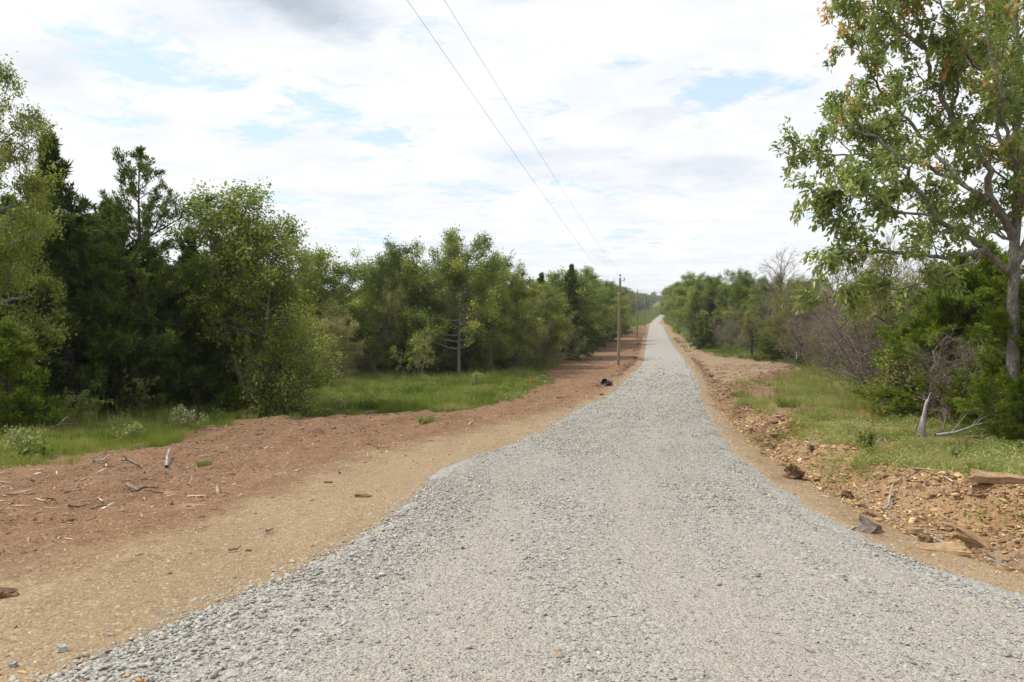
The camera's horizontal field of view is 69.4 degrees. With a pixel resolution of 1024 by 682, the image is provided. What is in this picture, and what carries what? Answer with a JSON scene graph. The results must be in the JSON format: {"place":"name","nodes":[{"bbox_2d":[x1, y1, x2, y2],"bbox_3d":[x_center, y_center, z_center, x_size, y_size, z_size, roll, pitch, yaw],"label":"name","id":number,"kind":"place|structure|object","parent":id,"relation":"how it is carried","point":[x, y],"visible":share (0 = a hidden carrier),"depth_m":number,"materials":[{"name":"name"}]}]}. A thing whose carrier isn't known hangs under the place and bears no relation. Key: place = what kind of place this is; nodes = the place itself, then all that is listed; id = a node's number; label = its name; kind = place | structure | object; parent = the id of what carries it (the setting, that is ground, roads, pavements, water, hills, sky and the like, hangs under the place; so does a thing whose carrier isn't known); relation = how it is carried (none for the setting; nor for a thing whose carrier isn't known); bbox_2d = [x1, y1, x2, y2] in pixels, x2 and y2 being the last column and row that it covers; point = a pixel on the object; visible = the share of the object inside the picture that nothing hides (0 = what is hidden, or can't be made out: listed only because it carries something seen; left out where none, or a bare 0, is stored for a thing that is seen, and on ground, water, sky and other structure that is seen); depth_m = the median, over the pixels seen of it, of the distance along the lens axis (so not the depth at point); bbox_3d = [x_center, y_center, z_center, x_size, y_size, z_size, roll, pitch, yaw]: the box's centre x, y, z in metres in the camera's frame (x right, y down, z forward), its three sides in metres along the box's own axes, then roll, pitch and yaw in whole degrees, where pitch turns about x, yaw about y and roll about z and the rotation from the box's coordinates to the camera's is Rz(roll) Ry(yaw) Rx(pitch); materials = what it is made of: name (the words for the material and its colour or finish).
{"place":"outdoors","nodes":[
{"label":"outdoors","id":0,"kind":"place"},
{"bbox_2d":[0,299,1023,681],"bbox_3d":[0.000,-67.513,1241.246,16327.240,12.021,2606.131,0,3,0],"label":"ground","id":1,"kind":"structure","parent":0,"point":[40,575],"depth_m":8.99,"materials":[{"name":"soil"}]},
{"bbox_2d":[0,424,45,454],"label":"flowering weed","id":2,"kind":"object","parent":1,"relation":"on","point":[19,433],"visible":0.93,"depth_m":14.16,"materials":[{"name":"green plant"}]},
{"bbox_2d":[0,51,76,388],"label":"oak tree","id":3,"kind":"object","parent":1,"relation":"on","point":[12,244],"visible":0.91,"depth_m":20.99,"materials":[{"name":"green plant"}]},
{"bbox_2d":[0,320,77,439],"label":"young cedar tree","id":4,"kind":"object","parent":1,"relation":"on","point":[31,404],"visible":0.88,"depth_m":18.95,"materials":[{"name":"green plant"}]},
{"bbox_2d":[0,196,80,402],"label":"cedar tree","id":5,"kind":"object","parent":1,"relation":"on","point":[3,315],"visible":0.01,"depth_m":26.31,"materials":[{"name":"green plant"}]},
{"bbox_2d":[59,387,113,424],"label":"sapling","id":6,"kind":"object","parent":1,"relation":"on","point":[83,395],"visible":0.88,"depth_m":21.26,"materials":[{"name":"green plant"}]},
{"bbox_2d":[0,133,185,416],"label":"cedar tree","id":7,"kind":"object","parent":1,"relation":"on","point":[113,350],"visible":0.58,"depth_m":24.05,"materials":[{"name":"green plant"}]},
{"bbox_2d":[4,200,195,413],"bbox_3d":[-15.626,-0.856,28.191,7.278,9.136,7.661,0,3,-7],"label":"cedar tree","id":8,"kind":"object","parent":1,"relation":"on","point":[126,398],"visible":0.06,"depth_m":27.56,"materials":[{"name":"green plant"}]},
{"bbox_2d":[114,421,145,442],"bbox_3d":[-9.111,2.147,17.538,0.713,0.675,0.756,-2,4,-36],"label":"flowering weed","id":9,"kind":"object","parent":1,"relation":"on","point":[130,430],"visible":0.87,"depth_m":17.51,"materials":[{"name":"green plant"}]},
{"bbox_2d":[121,366,160,413],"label":"sapling","id":10,"kind":"object","parent":1,"relation":"on","point":[140,385],"visible":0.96,"depth_m":25.35,"materials":[{"name":"green plant"}]},
{"bbox_2d":[40,145,249,410],"bbox_3d":[-13.617,-2.097,27.264,8.481,10.152,6.731,2,4,31],"label":"cedar tree","id":11,"kind":"object","parent":1,"relation":"on","point":[118,210],"visible":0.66,"depth_m":26.54,"materials":[{"name":"green plant"}]},
{"bbox_2d":[168,404,205,429],"bbox_3d":[-8.888,2.128,20.206,0.988,0.818,0.638,-1,4,-23],"label":"flowering weed","id":12,"kind":"object","parent":1,"relation":"on","point":[185,418],"visible":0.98,"depth_m":20.20,"materials":[{"name":"green plant"}]},
{"bbox_2d":[132,227,260,409],"bbox_3d":[-12.889,-0.555,29.243,5.497,8.069,5.024,-1,3,-9],"label":"cedar tree","id":13,"kind":"object","parent":1,"relation":"on","point":[213,372],"visible":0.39,"depth_m":28.50,"materials":[{"name":"green plant"}]},
{"bbox_2d":[160,234,285,404],"bbox_3d":[-12.260,-0.409,30.780,6.192,8.204,5.882,-3,5,-43],"label":"cedar tree","id":14,"kind":"object","parent":1,"relation":"on","point":[240,348],"visible":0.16,"depth_m":30.16,"materials":[{"name":"green plant"}]},
{"bbox_2d":[209,381,253,413],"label":"young cedar tree","id":15,"kind":"object","parent":1,"relation":"on","point":[233,391],"visible":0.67,"depth_m":27.48,"materials":[{"name":"green plant"}]},
{"bbox_2d":[135,177,342,403],"bbox_3d":[-10.542,-1.708,29.056,7.902,9.528,7.995,-2,4,-34],"label":"oak tree","id":16,"kind":"object","parent":1,"relation":"on","point":[249,252],"visible":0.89,"depth_m":28.04,"materials":[{"name":"green plant"}]},
{"bbox_2d":[0,397,478,468],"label":"grass","id":17,"kind":"structure","parent":1,"relation":"on","point":[82,445],"depth_m":18.43,"materials":[{"name":"plant"}]},
{"bbox_2d":[0,369,545,460],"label":"leafy weeds","id":18,"kind":"object","parent":1,"relation":"on","point":[201,424],"visible":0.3,"depth_m":27.29,"materials":[{"name":"green plant"}]},
{"bbox_2d":[228,268,325,396],"bbox_3d":[-12.511,0.071,34.683,7.247,7.154,7.628,1,4,18],"label":"cedar tree","id":19,"kind":"object","parent":1,"relation":"on","point":[315,386],"visible":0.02,"depth_m":34.68,"materials":[{"name":"green plant"}]},
{"bbox_2d":[0,367,555,464],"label":"meadow cushions","id":20,"kind":"object","parent":1,"relation":"on","point":[312,400],"visible":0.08,"depth_m":27.31,"materials":[{"name":"green plant"}]},
{"bbox_2d":[218,320,339,416],"bbox_3d":[-8.795,1.571,27.661,4.207,4.790,4.390,-2,4,-30],"label":"shrub","id":21,"kind":"object","parent":1,"relation":"on","point":[287,355],"visible":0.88,"depth_m":27.09,"materials":[{"name":"green plant"}]},
{"bbox_2d":[274,317,347,387],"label":"shrub","id":22,"kind":"object","parent":1,"relation":"on","point":[325,357],"visible":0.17,"depth_m":43.88,"materials":[{"name":"green plant"}]},
{"bbox_2d":[277,243,392,370],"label":"oak tree","id":23,"kind":"object","parent":1,"relation":"on","point":[332,281],"visible":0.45,"depth_m":54.45,"materials":[{"name":"green plant"}]},
{"bbox_2d":[305,300,368,379],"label":"shrub","id":24,"kind":"object","parent":1,"relation":"on","point":[333,326],"visible":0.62,"depth_m":49.49,"materials":[{"name":"green plant"}]},
{"bbox_2d":[174,363,556,412],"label":"meadow grass","id":25,"kind":"structure","parent":1,"relation":"on","point":[469,398],"depth_m":40.33,"materials":[{"name":"plant"}]},
{"bbox_2d":[332,319,409,374],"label":"shrub","id":26,"kind":"object","parent":1,"relation":"on","point":[368,366],"visible":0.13,"depth_m":58.78,"materials":[{"name":"green plant"}]},
{"bbox_2d":[342,283,406,375],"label":"elm tree","id":27,"kind":"object","parent":1,"relation":"on","point":[373,365],"visible":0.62,"depth_m":55.69,"materials":[{"name":"green plant"}]},
{"bbox_2d":[336,233,461,371],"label":"oak tree","id":28,"kind":"object","parent":1,"relation":"on","point":[392,256],"visible":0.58,"depth_m":57.83,"materials":[{"name":"green plant"}]},
{"bbox_2d":[392,344,424,373],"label":"cedar tree","id":29,"kind":"object","parent":1,"relation":"on","point":[405,350],"visible":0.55,"depth_m":58.17,"materials":[{"name":"green plant"}]},
{"bbox_2d":[404,324,438,377],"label":"sapling tree","id":30,"kind":"object","parent":1,"relation":"on","point":[425,344],"visible":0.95,"depth_m":51.80,"materials":[{"name":"green plant"}]},
{"bbox_2d":[396,321,464,373],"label":"elm tree","id":31,"kind":"object","parent":1,"relation":"on","point":[431,365],"visible":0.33,"depth_m":58.45,"materials":[{"name":"green plant"}]},
{"bbox_2d":[389,264,477,362],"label":"oak tree","id":32,"kind":"object","parent":1,"relation":"on","point":[432,271],"visible":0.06,"depth_m":67.72,"materials":[{"name":"green plant"}]},
{"bbox_2d":[10,345,877,410],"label":"undergrowth","id":33,"kind":"object","parent":1,"relation":"on","point":[803,359],"visible":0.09,"depth_m":61.05,"materials":[{"name":"green plant"}]},
{"bbox_2d":[434,329,466,372],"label":"cedar tree","id":34,"kind":"object","parent":1,"relation":"on","point":[463,366],"visible":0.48,"depth_m":59.46,"materials":[{"name":"green plant"}]},
{"bbox_2d":[391,224,516,373],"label":"oak tree","id":35,"kind":"object","parent":1,"relation":"on","point":[452,267],"visible":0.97,"depth_m":56.74,"materials":[{"name":"green plant"}]},
{"bbox_2d":[18,364,891,431],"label":"tall grass","id":36,"kind":"structure","parent":1,"relation":"on","point":[781,381],"depth_m":35.18,"materials":[{"name":"plant"}]},
{"bbox_2d":[451,331,497,371],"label":"elm tree","id":37,"kind":"object","parent":1,"relation":"on","point":[468,349],"visible":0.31,"depth_m":60.70,"materials":[{"name":"green plant"}]},
{"bbox_2d":[468,349,493,372],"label":"young cedar tree","id":38,"kind":"object","parent":1,"relation":"on","point":[480,360],"visible":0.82,"depth_m":57.48,"materials":[{"name":"green plant"}]},
{"bbox_2d":[442,249,540,365],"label":"oak tree","id":39,"kind":"object","parent":1,"relation":"on","point":[507,277],"visible":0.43,"depth_m":61.63,"materials":[{"name":"green plant"}]},
{"bbox_2d":[0,357,1021,562],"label":"wood splinters","id":40,"kind":"object","parent":1,"relation":"on","point":[217,490],"visible":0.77,"depth_m":10.76,"materials":[{"name":"wood"}]},
{"bbox_2d":[0,362,1023,678],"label":"shale chips","id":41,"kind":"object","parent":1,"relation":"on","point":[852,504],"visible":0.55,"depth_m":10.51,"materials":[{"name":"stone"}]},
{"bbox_2d":[0,337,1023,574],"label":"dirt clods","id":42,"kind":"object","parent":1,"relation":"on","point":[751,431],"visible":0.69,"depth_m":18.29,"materials":[{"name":"soil"}]},
{"bbox_2d":[493,283,549,367],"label":"elm tree","id":43,"kind":"object","parent":1,"relation":"on","point":[538,337],"visible":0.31,"depth_m":64.81,"materials":[{"name":"green plant"}]},
{"bbox_2d":[493,277,575,358],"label":"oak tree","id":44,"kind":"object","parent":1,"relation":"on","point":[561,334],"visible":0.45,"depth_m":68.77,"materials":[{"name":"green plant"}]},
{"bbox_2d":[516,320,561,369],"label":"elm tree","id":45,"kind":"object","parent":1,"relation":"on","point":[549,359],"visible":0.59,"depth_m":67.78,"materials":[{"name":"green plant"}]},
{"bbox_2d":[536,294,587,366],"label":"elm tree","id":46,"kind":"object","parent":1,"relation":"on","point":[558,356],"visible":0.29,"depth_m":73.47,"materials":[{"name":"green plant"}]},
{"bbox_2d":[532,267,617,356],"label":"oak tree","id":47,"kind":"object","parent":1,"relation":"on","point":[589,294],"visible":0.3,"depth_m":85.77,"materials":[{"name":"green plant"}]},
{"bbox_2d":[552,263,600,359],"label":"cedar tree","id":48,"kind":"object","parent":1,"relation":"on","point":[575,301],"visible":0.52,"depth_m":83.17,"materials":[{"name":"green plant"}]},
{"bbox_2d":[568,290,617,351],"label":"cedar tree","id":49,"kind":"object","parent":1,"relation":"on","point":[597,341],"visible":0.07,"depth_m":98.98,"materials":[{"name":"green plant"}]},
{"bbox_2d":[574,265,616,344],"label":"oak tree","id":50,"kind":"object","parent":1,"relation":"on","point":[586,270],"visible":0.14,"depth_m":106.28,"materials":[{"name":"green plant"}]},
{"bbox_2d":[594,278,634,340],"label":"oak tree","id":51,"kind":"object","parent":1,"relation":"on","point":[599,287],"visible":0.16,"depth_m":115.32,"materials":[{"name":"green plant"}]},
{"bbox_2d":[602,278,630,335],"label":"oak tree","id":52,"kind":"object","parent":1,"relation":"on","point":[613,293],"visible":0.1,"depth_m":127.22,"materials":[{"name":"green plant"}]},
{"bbox_2d":[617,274,624,364],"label":"utility pole","id":53,"kind":"object","parent":1,"relation":"on","point":[619,328],"visible":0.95,"depth_m":74.91,"materials":[{"name":"brown wood"}]},
{"bbox_2d":[538,306,820,366],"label":"roadside grass","id":54,"kind":"structure","parent":1,"relation":"on","point":[654,312],"depth_m":230.40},
{"bbox_2d":[662,270,708,338],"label":"oak tree","id":55,"kind":"object","parent":1,"relation":"on","point":[683,288],"visible":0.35,"depth_m":133.19,"materials":[{"name":"green plant"}]},
{"bbox_2d":[672,280,726,333],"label":"oak tree","id":56,"kind":"object","parent":1,"relation":"on","point":[704,298],"visible":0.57,"depth_m":121.41,"materials":[{"name":"green plant"}]},
{"bbox_2d":[685,314,723,348],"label":"cedar tree","id":57,"kind":"object","parent":1,"relation":"on","point":[707,335],"visible":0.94,"depth_m":103.56,"materials":[{"name":"green plant"}]},
{"bbox_2d":[685,271,729,336],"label":"oak tree","id":58,"kind":"object","parent":1,"relation":"on","point":[711,279],"visible":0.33,"depth_m":121.95,"materials":[{"name":"green plant"}]},
{"bbox_2d":[708,265,759,343],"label":"oak tree","id":59,"kind":"object","parent":1,"relation":"on","point":[725,291],"visible":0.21,"depth_m":115.09,"materials":[{"name":"green plant"}]},
{"bbox_2d":[720,286,774,342],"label":"oak tree","id":60,"kind":"object","parent":1,"relation":"on","point":[748,298],"visible":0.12,"depth_m":104.92,"materials":[{"name":"green plant"}]},
{"bbox_2d":[722,274,774,346],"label":"oak tree","id":61,"kind":"object","parent":1,"relation":"on","point":[745,281],"visible":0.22,"depth_m":107.39,"materials":[{"name":"green plant"}]},
{"bbox_2d":[735,310,767,353],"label":"elm tree","id":62,"kind":"object","parent":1,"relation":"on","point":[752,324],"visible":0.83,"depth_m":84.94,"materials":[{"name":"green plant"}]},
{"bbox_2d":[745,273,789,332],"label":"oak tree","id":63,"kind":"object","parent":1,"relation":"on","point":[759,294],"visible":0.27,"depth_m":99.13,"materials":[{"name":"green plant"}]},
{"bbox_2d":[750,313,798,360],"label":"cedar tree","id":64,"kind":"object","parent":1,"relation":"on","point":[766,347],"visible":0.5,"depth_m":80.91,"materials":[{"name":"green plant"}]},
{"bbox_2d":[688,339,864,398],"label":"verge grass","id":65,"kind":"structure","parent":1,"relation":"on","point":[748,357],"depth_m":58.10,"materials":[{"name":"plant"}]},
{"bbox_2d":[752,244,809,354],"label":"bare tree","id":66,"kind":"object","parent":1,"relation":"on","point":[780,281],"visible":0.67,"depth_m":83.10,"materials":[{"name":"wood"}]},
{"bbox_2d":[757,272,829,365],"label":"elm tree","id":67,"kind":"object","parent":1,"relation":"on","point":[774,331],"visible":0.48,"depth_m":70.73,"materials":[{"name":"green plant"}]},
{"bbox_2d":[782,463,804,479],"bbox_3d":[4.402,2.038,11.542,0.327,0.283,0.353,-1,3,-12],"label":"earth clod","id":68,"kind":"object","parent":1,"relation":"on","point":[792,471],"visible":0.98,"depth_m":11.44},
{"bbox_2d":[750,276,837,345],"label":"oak tree","id":69,"kind":"object","parent":1,"relation":"on","point":[789,289],"visible":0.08,"depth_m":91.87,"materials":[{"name":"green plant"}]},
{"bbox_2d":[774,295,815,362],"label":"bare tree","id":70,"kind":"object","parent":1,"relation":"on","point":[793,344],"visible":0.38,"depth_m":68.38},
{"bbox_2d":[786,314,837,366],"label":"bare tree","id":71,"kind":"object","parent":1,"relation":"on","point":[792,329],"visible":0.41,"depth_m":66.28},
{"bbox_2d":[780,256,859,370],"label":"bare tree","id":72,"kind":"object","parent":1,"relation":"on","point":[829,289],"visible":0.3,"depth_m":61.84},
{"bbox_2d":[809,312,859,377],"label":"bare tree","id":73,"kind":"object","parent":1,"relation":"on","point":[828,346],"visible":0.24,"depth_m":50.71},
{"bbox_2d":[802,294,891,391],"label":"bare tree","id":74,"kind":"object","parent":1,"relation":"on","point":[827,329],"visible":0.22,"depth_m":39.64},
{"bbox_2d":[805,255,902,380],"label":"bare tree","id":75,"kind":"object","parent":1,"relation":"on","point":[845,278],"visible":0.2,"depth_m":48.63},
{"bbox_2d":[738,392,995,471],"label":"bank grass","id":76,"kind":"structure","parent":1,"relation":"on","point":[939,457],"depth_m":17.23,"materials":[{"name":"plant"}]},
{"bbox_2d":[806,261,927,386],"bbox_3d":[18.136,-0.555,36.103,7.608,7.776,7.123,2,4,26],"label":"bare shrub","id":77,"kind":"object","parent":1,"relation":"on","point":[855,351],"visible":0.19,"depth_m":36.79,"materials":[{"name":"wood"}]},
{"bbox_2d":[711,392,1023,571],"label":"broken slabs","id":78,"kind":"structure","parent":1,"relation":"on","point":[879,518],"depth_m":9.20,"materials":[{"name":"stone"}]},
{"bbox_2d":[855,427,879,450],"bbox_3d":[6.350,1.764,13.227,0.426,0.440,0.473,2,4,28],"label":"leafy weed","id":79,"kind":"object","parent":1,"relation":"on","point":[868,437],"visible":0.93,"depth_m":13.16,"materials":[{"name":"green plant"}]},
{"bbox_2d":[856,514,882,533],"bbox_3d":[3.743,1.958,7.731,0.241,0.170,0.211,28,-3,-33],"label":"rock","id":80,"kind":"object","parent":1,"relation":"on","point":[867,525],"visible":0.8,"depth_m":7.67,"materials":[{"name":"stone"}]},
{"bbox_2d":[728,378,1021,473],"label":"weed cushions","id":81,"kind":"object","parent":1,"relation":"on","point":[900,460],"visible":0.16,"depth_m":15.05,"materials":[{"name":"green plant"}]},
{"bbox_2d":[729,377,1023,537],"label":"weeds","id":82,"kind":"object","parent":1,"relation":"on","point":[987,449],"visible":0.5,"depth_m":14.36,"materials":[{"name":"green plant"}]},
{"bbox_2d":[835,302,917,378],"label":"bare tree","id":83,"kind":"object","parent":1,"relation":"on","point":[868,338],"visible":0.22,"depth_m":34.06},
{"bbox_2d":[737,369,1021,483],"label":"grass cushions","id":84,"kind":"object","parent":1,"relation":"on","point":[906,431],"depth_m":18.65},
{"bbox_2d":[846,315,913,379],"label":"bare tree","id":85,"kind":"object","parent":1,"relation":"on","point":[862,348],"visible":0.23,"depth_m":31.96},
{"bbox_2d":[848,223,921,375],"bbox_3d":[19.711,-1.532,37.679,5.811,9.121,4.867,-3,4,-40],"label":"bare tree","id":86,"kind":"object","parent":1,"relation":"on","point":[888,245],"visible":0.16,"depth_m":37.40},
{"bbox_2d":[840,246,946,359],"bbox_3d":[17.701,-0.733,32.750,5.839,7.517,4.446,0,3,-8],"label":"elm tree","id":87,"kind":"object","parent":1,"relation":"on","point":[889,317],"visible":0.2,"depth_m":33.23,"materials":[{"name":"green plant"}]},
{"bbox_2d":[768,0,1023,400],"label":"hickory tree","id":88,"kind":"object","parent":1,"relation":"on","point":[955,50],"visible":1,"depth_m":15.31,"materials":[{"name":"green plant"}]},
{"bbox_2d":[865,322,926,413],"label":"cedar tree","id":89,"kind":"object","parent":1,"relation":"on","point":[903,330],"visible":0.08,"depth_m":27.08,"materials":[{"name":"green plant"}]},
{"bbox_2d":[859,345,963,419],"bbox_3d":[13.174,1.679,23.637,4.380,3.000,4.268,1,4,19],"label":"shrub","id":90,"kind":"object","parent":1,"relation":"on","point":[904,372],"visible":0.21,"depth_m":23.61,"materials":[{"name":"green plant"}]},
{"bbox_2d":[915,393,930,436],"bbox_3d":[10.153,1.930,17.960,0.797,1.378,0.233,0,3,5],"label":"bleached snag","id":91,"kind":"object","parent":1,"relation":"on","point":[922,424],"visible":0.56,"depth_m":17.94,"materials":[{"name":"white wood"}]},
{"bbox_2d":[848,256,1023,420],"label":"cedar tree","id":92,"kind":"object","parent":1,"relation":"on","point":[924,328],"visible":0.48,"depth_m":23.08,"materials":[{"name":"green plant"}]},
{"bbox_2d":[916,541,970,557],"bbox_3d":[4.063,1.967,6.964,0.462,0.091,0.230,-5,9,22],"label":"rock","id":93,"kind":"object","parent":1,"relation":"on","point":[945,547],"visible":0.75,"depth_m":6.94,"materials":[{"name":"stone"}]},
{"bbox_2d":[900,324,1003,427],"bbox_3d":[12.856,1.021,21.090,3.482,3.414,3.260,-3,5,-41],"label":"bare shrub","id":94,"kind":"object","parent":1,"relation":"on","point":[947,407],"visible":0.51,"depth_m":21.06,"materials":[{"name":"plant"}]},
{"bbox_2d":[880,238,1023,410],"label":"cedar tree","id":95,"kind":"object","parent":1,"relation":"on","point":[989,269],"visible":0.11,"depth_m":23.66,"materials":[{"name":"green plant"}]},
{"bbox_2d":[952,395,989,430],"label":"young cedar tree","id":96,"kind":"object","parent":1,"relation":"on","point":[964,419],"visible":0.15,"depth_m":18.54,"materials":[{"name":"green plant"}]},
{"bbox_2d":[953,524,990,548],"bbox_3d":[4.777,2.058,7.690,0.378,0.134,0.154,30,33,16],"label":"rock","id":97,"kind":"object","parent":1,"relation":"on","point":[970,538],"visible":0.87,"depth_m":7.66,"materials":[{"name":"stone"}]},
{"bbox_2d":[928,337,1022,424],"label":"young cedar tree","id":98,"kind":"object","parent":1,"relation":"on","point":[960,391],"visible":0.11,"depth_m":20.65,"materials":[{"name":"green plant"}]},
{"bbox_2d":[946,337,1023,428],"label":"shrub","id":99,"kind":"object","parent":1,"relation":"on","point":[979,351],"visible":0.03,"depth_m":18.80,"materials":[{"name":"green plant"}]},
{"bbox_2d":[952,262,1023,437],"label":"cedar tree","id":100,"kind":"object","parent":1,"relation":"on","point":[997,366],"visible":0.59,"depth_m":17.16,"materials":[{"name":"green plant"}]},
{"bbox_2d":[963,468,1023,484],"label":"rock","id":101,"kind":"object","parent":1,"relation":"on","point":[979,476],"visible":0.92,"depth_m":8.57,"materials":[{"name":"stone"}]},
{"bbox_2d":[976,375,1023,446],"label":"young cedar tree","id":102,"kind":"object","parent":1,"relation":"on","point":[1011,425],"visible":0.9,"depth_m":15.30,"materials":[{"name":"green plant"}]},
{"bbox_2d":[0,0,1023,295],"label":"sky","id":103,"kind":"structure","parent":0,"point":[658,121],"materials":[{"name":"white"}]},
{"bbox_2d":[7,315,1023,681],"bbox_3d":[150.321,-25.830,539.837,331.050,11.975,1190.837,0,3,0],"label":"gravel road","id":104,"kind":"structure","parent":0,"point":[725,599],"depth_m":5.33,"materials":[{"name":"gravel"}]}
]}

